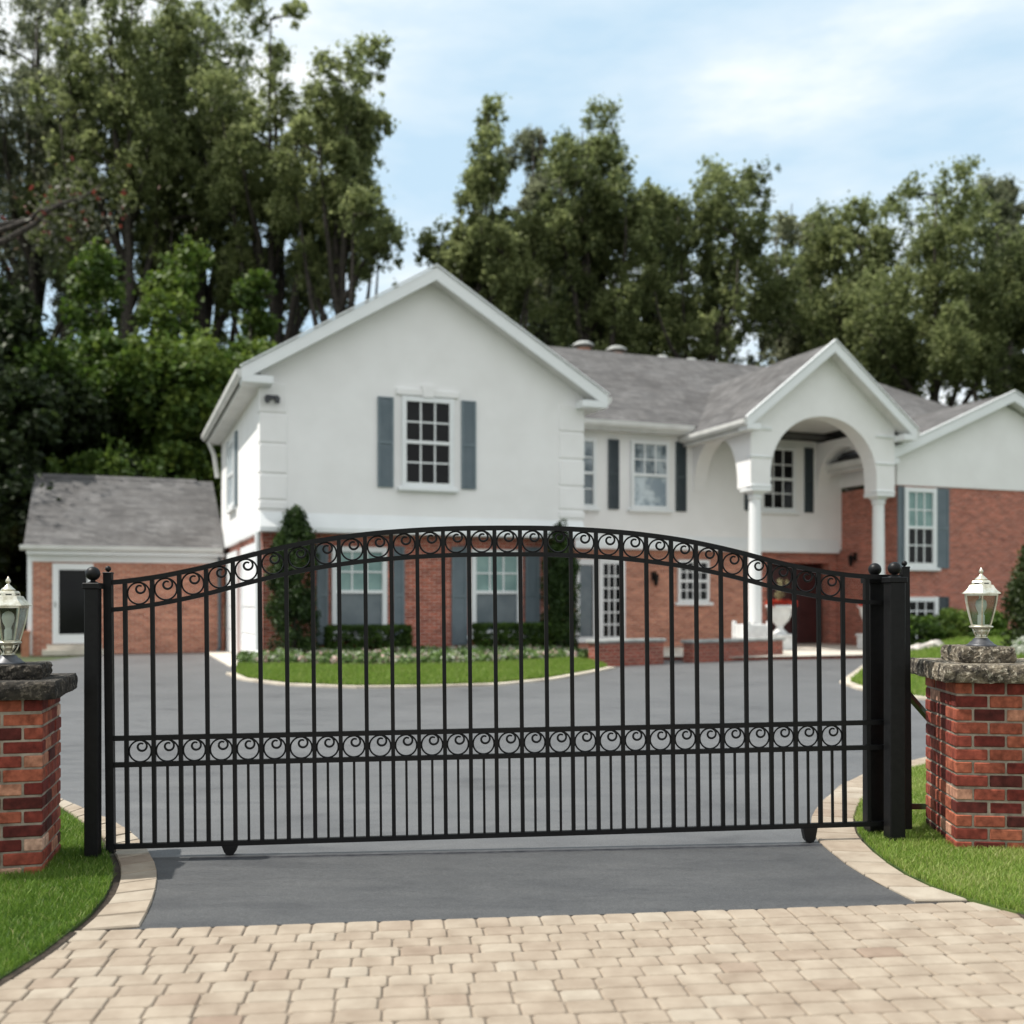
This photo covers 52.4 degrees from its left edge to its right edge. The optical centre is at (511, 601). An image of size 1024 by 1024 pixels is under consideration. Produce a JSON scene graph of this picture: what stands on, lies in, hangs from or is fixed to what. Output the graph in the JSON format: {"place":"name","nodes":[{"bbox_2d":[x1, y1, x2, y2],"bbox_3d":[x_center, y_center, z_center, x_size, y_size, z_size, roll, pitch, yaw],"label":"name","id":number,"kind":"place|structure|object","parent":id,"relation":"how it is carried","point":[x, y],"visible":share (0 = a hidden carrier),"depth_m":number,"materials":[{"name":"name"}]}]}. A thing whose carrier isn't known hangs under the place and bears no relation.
{"place":"outdoors","nodes":[
{"label":"outdoors","id":0,"kind":"place"},
{"bbox_2d":[0,805,114,979],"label":"lawn turf","id":1,"kind":"structure","parent":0,"point":[84,919],"depth_m":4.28,"materials":[{"name":"green plant"}]},
{"bbox_2d":[0,605,346,924],"bbox_3d":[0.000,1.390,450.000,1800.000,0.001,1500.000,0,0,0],"label":"ground","id":2,"kind":"structure","parent":0,"point":[30,658],"depth_m":25.89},
{"bbox_2d":[0,446,32,645],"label":"broad tree","id":3,"kind":"object","parent":2,"relation":"on","point":[11,538],"visible":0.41,"depth_m":29.02,"materials":[{"name":"green plant"}]},
{"bbox_2d":[0,661,77,874],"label":"brick pillar","id":4,"kind":"structure","parent":2,"relation":"on","point":[31,693],"depth_m":5.09,"materials":[{"name":"brick"}]},
{"bbox_2d":[0,577,31,664],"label":"lamp","id":5,"kind":"object","parent":4,"relation":"on","point":[14,606],"visible":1,"depth_m":5.25,"materials":[{"name":"metal"}]},
{"bbox_2d":[0,0,125,360],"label":"tall tree","id":6,"kind":"object","parent":2,"relation":"on","point":[13,165],"visible":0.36,"depth_m":48.79,"materials":[{"name":"green plant"}]},
{"bbox_2d":[0,277,145,581],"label":"broad tree","id":7,"kind":"object","parent":2,"relation":"on","point":[31,405],"visible":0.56,"depth_m":31.92,"materials":[{"name":"green plant"}]},
{"bbox_2d":[0,146,198,282],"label":"red flecked tree","id":8,"kind":"object","parent":2,"relation":"on","point":[6,226],"visible":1,"depth_m":32.07,"materials":[{"name":"grey plant"}]},
{"bbox_2d":[59,798,156,930],"bbox_3d":[-2.791,1.365,6.355,0.634,0.049,4.736,0,0,-34],"label":"kerb edging","id":9,"kind":"object","parent":2,"relation":"on","point":[128,905],"visible":0.56,"depth_m":4.91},
{"bbox_2d":[9,236,224,580],"bbox_3d":[-14.698,-5.384,35.905,10.599,14.137,9.730,0,0,0],"label":"broad tree","id":10,"kind":"object","parent":2,"relation":"on","point":[100,342],"visible":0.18,"depth_m":34.36,"materials":[{"name":"green plant"}]},
{"bbox_2d":[14,0,221,341],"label":"tall tree","id":11,"kind":"object","parent":2,"relation":"on","point":[155,148],"visible":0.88,"depth_m":45.58,"materials":[{"name":"green plant"}]},
{"bbox_2d":[67,235,280,604],"bbox_3d":[-12.357,-6.041,38.758,10.004,15.450,10.322,0,0,-22],"label":"broad tree","id":12,"kind":"object","parent":2,"relation":"on","point":[187,408],"visible":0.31,"depth_m":35.58,"materials":[{"name":"green plant"}]},
{"bbox_2d":[96,0,283,354],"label":"tall tree","id":13,"kind":"object","parent":2,"relation":"on","point":[206,309],"visible":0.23,"depth_m":49.57,"materials":[{"name":"green plant"}]},
{"bbox_2d":[199,267,283,521],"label":"broad tree","id":14,"kind":"object","parent":2,"relation":"on","point":[265,325],"visible":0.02,"depth_m":40.86,"materials":[{"name":"green plant"}]},
{"bbox_2d":[179,0,367,345],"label":"tall tree","id":15,"kind":"object","parent":2,"relation":"on","point":[238,139],"visible":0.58,"depth_m":46.57,"materials":[{"name":"green plant"}]},
{"bbox_2d":[262,30,412,328],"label":"tall tree","id":16,"kind":"object","parent":2,"relation":"on","point":[347,221],"visible":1,"depth_m":44.98,"materials":[{"name":"green plant"}]},
{"bbox_2d":[412,92,563,330],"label":"tall tree","id":17,"kind":"object","parent":2,"relation":"on","point":[494,259],"visible":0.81,"depth_m":43.76,"materials":[{"name":"green plant"}]},
{"bbox_2d":[19,264,1023,667],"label":"house","id":18,"kind":"structure","parent":2,"relation":"on","point":[437,396],"depth_m":27.25,"materials":[{"name":"white paint"}]},
{"bbox_2d":[52,563,92,643],"bbox_3d":[-11.294,0.050,26.790,0.970,2.060,0.100,0,0,-21],"label":"door","id":19,"kind":"structure","parent":18,"relation":"in","point":[67,578],"depth_m":26.77,"materials":[{"name":"white glass"}]},
{"bbox_2d":[226,436,235,513],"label":"window","id":20,"kind":"structure","parent":18,"relation":"in","point":[230,446],"depth_m":26.36,"materials":[{"name":"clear glass"}]},
{"bbox_2d":[227,550,239,654],"bbox_3d":[-7.126,0.050,26.613,0.095,2.620,2.400,0,0,-21],"label":"garage door","id":21,"kind":"structure","parent":18,"relation":"in","point":[235,553],"depth_m":25.95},
{"bbox_2d":[240,541,261,652],"bbox_3d":[-5.826,0.050,23.202,0.095,2.620,3.200,0,0,-21],"label":"garage door","id":22,"kind":"structure","parent":18,"relation":"in","point":[247,593],"depth_m":23.60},
{"bbox_2d":[331,546,389,640],"bbox_3d":[-3.255,-0.165,22.246,1.400,2.010,0.160,0,0,-21],"label":"window","id":23,"kind":"structure","parent":18,"relation":"in","point":[352,599],"depth_m":22.28,"materials":[{"name":"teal glass"}]},
{"bbox_2d":[396,385,458,492],"bbox_3d":[-1.811,-3.510,22.475,1.400,2.280,0.160,0,0,-21],"label":"window","id":24,"kind":"structure","parent":18,"relation":"in","point":[427,421],"depth_m":22.48,"materials":[{"name":"white glass"}]},
{"bbox_2d":[467,549,525,638],"bbox_3d":[-0.339,-0.165,23.357,1.400,2.010,0.160,0,0,-21],"label":"window","id":25,"kind":"structure","parent":18,"relation":"in","point":[481,567],"depth_m":23.35,"materials":[{"name":"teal glass"}]},
{"bbox_2d":[575,559,594,642],"bbox_3d":[2.017,-0.025,28.285,0.670,2.270,0.070,0,0,-21],"label":"door","id":26,"kind":"structure","parent":18,"relation":"in","point":[585,578],"depth_m":28.30,"materials":[{"name":"grey glass"}]},
{"bbox_2d":[583,438,600,511],"bbox_3d":[1.731,-3.425,27.935,1.370,1.970,0.160,0,0,-21],"label":"window","id":27,"kind":"structure","parent":18,"relation":"in","point":[590,444],"depth_m":28.10,"materials":[{"name":"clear glass"}]},
{"bbox_2d":[598,559,625,638],"bbox_3d":[2.739,-0.040,28.560,0.800,2.300,0.070,0,0,-21],"label":"door","id":28,"kind":"structure","parent":18,"relation":"in","point":[608,570],"depth_m":28.53,"materials":[{"name":"white glass"}]},
{"bbox_2d":[627,440,673,512],"bbox_3d":[3.820,-3.445,28.732,1.380,1.970,0.160,0,0,-21],"label":"window","id":29,"kind":"structure","parent":18,"relation":"in","point":[649,460],"depth_m":28.76,"materials":[{"name":"white glass"}]},
{"bbox_2d":[674,560,713,605],"bbox_3d":[5.145,-0.535,29.450,1.210,1.290,0.160,0,0,-21],"label":"window","id":30,"kind":"structure","parent":18,"relation":"in","point":[685,577],"depth_m":29.45,"materials":[{"name":"white glass"}]},
{"bbox_2d":[761,447,799,514],"bbox_3d":[7.739,-3.515,30.225,1.390,1.950,0.160,0,0,-21],"label":"window","id":31,"kind":"structure","parent":18,"relation":"in","point":[781,499],"depth_m":30.30,"materials":[{"name":"white glass"}]},
{"bbox_2d":[767,566,820,642],"bbox_3d":[8.355,0.090,31.068,2.100,2.300,0.095,0,0,-21],"label":"front door","id":32,"kind":"structure","parent":18,"relation":"in","point":[806,608],"depth_m":31.15,"materials":[{"name":"red paint"}]},
{"bbox_2d":[904,487,940,570],"bbox_3d":[11.438,-2.025,29.134,1.320,2.330,0.160,0,0,-21],"label":"window","id":33,"kind":"structure","parent":18,"relation":"in","point":[920,504],"depth_m":29.16,"materials":[{"name":"white glass"}]},
{"bbox_2d":[910,597,938,640],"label":"window","id":34,"kind":"structure","parent":18,"relation":"in","point":[919,606],"depth_m":29.19,"materials":[{"name":"white glass"}]},
{"bbox_2d":[471,123,579,346],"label":"tall tree","id":35,"kind":"object","parent":2,"relation":"on","point":[527,139],"visible":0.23,"depth_m":53.48,"materials":[{"name":"green plant"}]},
{"bbox_2d":[516,94,670,355],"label":"tall tree","id":36,"kind":"object","parent":2,"relation":"on","point":[595,222],"visible":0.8,"depth_m":44.62,"materials":[{"name":"green plant"}]},
{"bbox_2d":[606,178,722,356],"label":"tall tree","id":37,"kind":"object","parent":2,"relation":"on","point":[655,317],"visible":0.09,"depth_m":51.35,"materials":[{"name":"green plant"}]},
{"bbox_2d":[606,152,810,365],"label":"tall tree","id":38,"kind":"object","parent":2,"relation":"on","point":[709,323],"visible":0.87,"depth_m":45.45,"materials":[{"name":"green plant"}]},
{"bbox_2d":[734,204,841,366],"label":"tall tree","id":39,"kind":"object","parent":2,"relation":"on","point":[787,347],"visible":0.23,"depth_m":50.82,"materials":[{"name":"green plant"}]},
{"bbox_2d":[785,190,936,491],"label":"tall tree","id":40,"kind":"object","parent":2,"relation":"on","point":[880,251],"visible":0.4,"depth_m":48.45,"materials":[{"name":"green plant"}]},
{"bbox_2d":[811,757,966,901],"bbox_3d":[3.162,1.366,7.749,1.188,0.048,6.623,0,0,31],"label":"kerb edging","id":41,"kind":"object","parent":2,"relation":"on","point":[848,847],"visible":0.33,"depth_m":5.55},
{"bbox_2d":[778,154,1023,406],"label":"tall tree","id":42,"kind":"object","parent":2,"relation":"on","point":[962,345],"visible":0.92,"depth_m":44.20,"materials":[{"name":"green plant"}]},
{"bbox_2d":[911,644,1023,851],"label":"brick pillar","id":43,"kind":"structure","parent":2,"relation":"on","point":[974,703],"depth_m":5.61,"materials":[{"name":"brick"}]},
{"bbox_2d":[962,568,1000,646],"bbox_3d":[2.645,0.029,5.870,0.224,0.446,0.194,0,0,-10],"label":"lamp","id":44,"kind":"object","parent":43,"relation":"on","point":[980,592],"visible":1,"depth_m":5.82,"materials":[{"name":"metal"}]},
{"bbox_2d":[964,168,1023,401],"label":"tall tree","id":45,"kind":"object","parent":2,"relation":"on","point":[1007,190],"visible":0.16,"depth_m":55.45,"materials":[{"name":"green plant"}]},
{"bbox_2d":[986,348,1023,397],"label":"understorey tree","id":46,"kind":"object","parent":2,"relation":"on","point":[1017,353],"depth_m":58.85,"materials":[{"name":"green plant"}]},
{"bbox_2d":[991,227,1023,393],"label":"tall tree","id":47,"kind":"object","parent":2,"relation":"on","point":[1017,381],"visible":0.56,"depth_m":45.20,"materials":[{"name":"green plant"}]},
{"bbox_2d":[236,656,607,685],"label":"flower bed ground","id":48,"kind":"structure","parent":0,"point":[394,664],"depth_m":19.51,"materials":[{"name":"green plant"}]},
{"bbox_2d":[263,503,321,653],"bbox_3d":[-4.416,-0.371,21.101,1.236,3.264,1.204,0,0,0],"label":"conifer","id":49,"kind":"object","parent":48,"relation":"on","point":[295,527],"visible":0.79,"depth_m":20.92,"materials":[{"name":"green plant"}]},
{"bbox_2d":[323,623,412,652],"bbox_3d":[-2.992,0.842,21.687,1.835,0.769,0.689,0,0,-21],"label":"hedge","id":50,"kind":"object","parent":48,"relation":"on","point":[404,638],"visible":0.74,"depth_m":21.50,"materials":[{"name":"green plant"}]},
{"bbox_2d":[236,644,588,664],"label":"flower bed plants","id":51,"kind":"object","parent":48,"relation":"on","point":[404,655],"visible":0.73,"depth_m":20.48,"materials":[{"name":"green plant"}]},
{"bbox_2d":[472,621,553,647],"bbox_3d":[0.014,0.829,22.766,1.794,0.797,0.753,0,0,-21],"label":"hedge","id":52,"kind":"object","parent":48,"relation":"on","point":[507,628],"visible":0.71,"depth_m":22.51,"materials":[{"name":"green plant"}]},
{"bbox_2d":[539,519,581,647],"bbox_3d":[1.065,-0.291,23.107,0.982,3.104,0.980,0,0,0],"label":"conifer","id":53,"kind":"object","parent":48,"relation":"on","point":[558,592],"visible":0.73,"depth_m":22.87,"materials":[{"name":"green plant"}]},
{"bbox_2d":[42,649,926,929],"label":"asphalt driveway","id":54,"kind":"structure","parent":0,"point":[71,753],"depth_m":9.08,"materials":[{"name":"grey asphalt"}]},
{"bbox_2d":[82,567,103,858],"bbox_3d":[-2.190,0.614,5.440,0.086,1.593,0.086,0,0,-5],"label":"gate post","id":55,"kind":"object","parent":54,"relation":"on","point":[92,588],"visible":0.98,"depth_m":5.41,"materials":[{"name":"black metal"}]},
{"bbox_2d":[73,820,154,931],"bbox_3d":[-2.815,1.356,6.339,0.695,0.001,4.746,0,0,-34],"label":"kerb bed","id":56,"kind":"object","parent":54,"relation":"on","point":[113,887],"visible":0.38,"depth_m":4.85,"materials":[{"name":"grey concrete"}]},
{"bbox_2d":[226,667,614,688],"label":"kerb","id":57,"kind":"structure","parent":54,"relation":"on","point":[240,677],"depth_m":16.84,"materials":[{"name":"concrete"}]},
{"bbox_2d":[102,525,926,855],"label":"sliding gate","id":58,"kind":"structure","parent":54,"relation":"on","point":[746,725],"depth_m":5.71,"materials":[{"name":"black metal"}]},
{"bbox_2d":[586,638,665,666],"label":"garden wall","id":59,"kind":"structure","parent":54,"relation":"on","point":[634,651],"depth_m":22.11,"materials":[{"name":"red brick"}]},
{"bbox_2d":[680,637,785,662],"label":"garden wall","id":60,"kind":"structure","parent":54,"relation":"on","point":[709,649],"depth_m":23.84,"materials":[{"name":"red brick"}]},
{"bbox_2d":[664,655,862,660],"bbox_3d":[6.545,1.333,27.277,8.656,0.094,5.670,0,0,-22],"label":"terrace riser","id":61,"kind":"object","parent":54,"relation":"on","point":[785,658],"visible":0.1,"depth_m":24.34,"materials":[{"name":"red brick"}]},
{"bbox_2d":[578,643,862,657],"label":"terrace","id":62,"kind":"structure","parent":61,"relation":"on","point":[826,650],"depth_m":26.39,"materials":[{"name":"concrete"}]},
{"bbox_2d":[732,621,767,637],"bbox_3d":[5.948,0.875,25.872,0.690,0.780,0.690,0,0,-21],"label":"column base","id":63,"kind":"object","parent":62,"relation":"on","point":[755,630],"visible":0.43,"depth_m":25.65,"materials":[{"name":"white paint"}]},
{"bbox_2d":[765,605,791,649],"bbox_3d":[7.040,0.680,27.359,0.740,1.170,0.740,0,0,-21],"label":"planter urn","id":64,"kind":"object","parent":62,"relation":"on","point":[781,614],"visible":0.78,"depth_m":27.13,"materials":[{"name":"white paint"}]},
{"bbox_2d":[765,578,797,607],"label":"flowers","id":65,"kind":"object","parent":64,"relation":"on","point":[777,601],"visible":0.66,"depth_m":27.26,"materials":[{"name":"plant"}]},
{"bbox_2d":[855,605,862,648],"bbox_3d":[9.562,0.680,27.678,0.740,1.170,0.740,0,0,-21],"label":"planter urn","id":66,"kind":"object","parent":62,"relation":"on","point":[859,641],"visible":0.16,"depth_m":27.69,"materials":[{"name":"white paint"}]},
{"bbox_2d":[839,665,926,699],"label":"kerb","id":67,"kind":"structure","parent":54,"relation":"on","point":[849,683],"depth_m":16.64,"materials":[{"name":"concrete"}]},
{"bbox_2d":[831,812,969,902],"bbox_3d":[3.183,1.356,7.738,1.234,0.001,6.635,0,0,31],"label":"kerb bed","id":68,"kind":"object","parent":54,"relation":"on","point":[872,851],"visible":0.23,"depth_m":5.80,"materials":[{"name":"grey concrete"}]},
{"bbox_2d":[0,902,1023,1023],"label":"paver pavement","id":69,"kind":"structure","parent":0,"point":[536,996],"depth_m":3.81,"materials":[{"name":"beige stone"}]},
{"bbox_2d":[0,932,75,984],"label":"lawn soil strip","id":70,"kind":"object","parent":69,"relation":"on","point":[57,944],"visible":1,"depth_m":3.94,"materials":[{"name":"brown soil"}]},
{"bbox_2d":[0,0,1023,405],"label":"sky","id":71,"kind":"structure","parent":0,"point":[856,96],"materials":[{"name":"blue"}]},
{"bbox_2d":[119,843,966,929],"bbox_3d":[0.000,1.357,5.055,6.942,0.001,1.269,0,0,-5],"label":"asphalt apron","id":72,"kind":"object","parent":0,"point":[244,892],"visible":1,"depth_m":4.98,"materials":[{"name":"grey asphalt"}]},
{"bbox_2d":[189,843,822,859],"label":"gate track","id":73,"kind":"structure","parent":72,"relation":"on","point":[494,851],"depth_m":5.64,"materials":[{"name":"grey metal"}]},
{"bbox_2d":[853,763,1023,914],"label":"lawn turf","id":74,"kind":"structure","parent":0,"point":[954,892],"depth_m":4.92,"materials":[{"name":"green plant"}]},
{"bbox_2d":[861,563,883,835],"bbox_3d":[2.098,0.584,6.020,0.120,1.613,0.120,0,0,-5],"label":"gate post","id":75,"kind":"object","parent":74,"relation":"on","point":[876,612],"visible":0.66,"depth_m":5.97,"materials":[{"name":"black metal"}]},
{"bbox_2d":[882,562,907,841],"bbox_3d":[2.142,0.584,5.830,0.104,1.613,0.104,0,0,-5],"label":"gate post","id":76,"kind":"object","parent":74,"relation":"on","point":[894,705],"visible":0.98,"depth_m":5.79,"materials":[{"name":"black metal"}]},
{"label":"lawn turf","id":77,"kind":"structure","parent":0,"visible":0},
{"bbox_2d":[910,643,927,650],"bbox_3d":[9.133,1.079,23.388,0.447,0.288,0.369,0,0,0],"label":"rock","id":78,"kind":"object","parent":77,"relation":"on","point":[917,646],"visible":0.47,"depth_m":23.30,"materials":[{"name":"white stone"}]},
{"bbox_2d":[910,614,946,645],"bbox_3d":[9.764,0.746,24.999,1.361,0.932,1.024,0,0,0],"label":"shrub","id":79,"kind":"object","parent":77,"relation":"on","point":[927,625],"visible":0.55,"depth_m":24.79,"materials":[{"name":"green plant"}]},
{"bbox_2d":[924,640,942,647],"bbox_3d":[9.559,1.054,23.597,0.541,0.374,0.420,0,0,0],"label":"rock","id":80,"kind":"object","parent":77,"relation":"on","point":[933,642],"visible":0.42,"depth_m":23.46,"materials":[{"name":"white stone"}]},
{"bbox_2d":[850,629,1023,695],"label":"lawn grass","id":81,"kind":"structure","parent":77,"relation":"on","point":[926,652],"depth_m":21.65,"materials":[{"name":"green plant"}]},
{"bbox_2d":[924,606,976,638],"bbox_3d":[10.748,0.610,25.271,1.432,1.003,1.137,0,0,0],"label":"shrub","id":82,"kind":"object","parent":77,"relation":"on","point":[955,623],"visible":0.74,"depth_m":25.00,"materials":[{"name":"green plant"}]},
{"bbox_2d":[967,610,1007,637],"bbox_3d":[11.681,0.610,25.597,0.963,0.903,0.918,0,0,-43],"label":"shrub","id":83,"kind":"object","parent":77,"relation":"on","point":[998,624],"visible":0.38,"depth_m":25.34,"materials":[{"name":"green plant"}]},
{"bbox_2d":[998,545,1023,646],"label":"shrub","id":84,"kind":"object","parent":77,"relation":"on","point":[1015,599],"visible":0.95,"depth_m":21.59,"materials":[{"name":"green plant"}]},
{"bbox_2d":[1010,636,1023,654],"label":"shrub","id":85,"kind":"object","parent":77,"relation":"on","point":[1018,643],"visible":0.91,"depth_m":19.73,"materials":[{"name":"white plant"}]}
]}

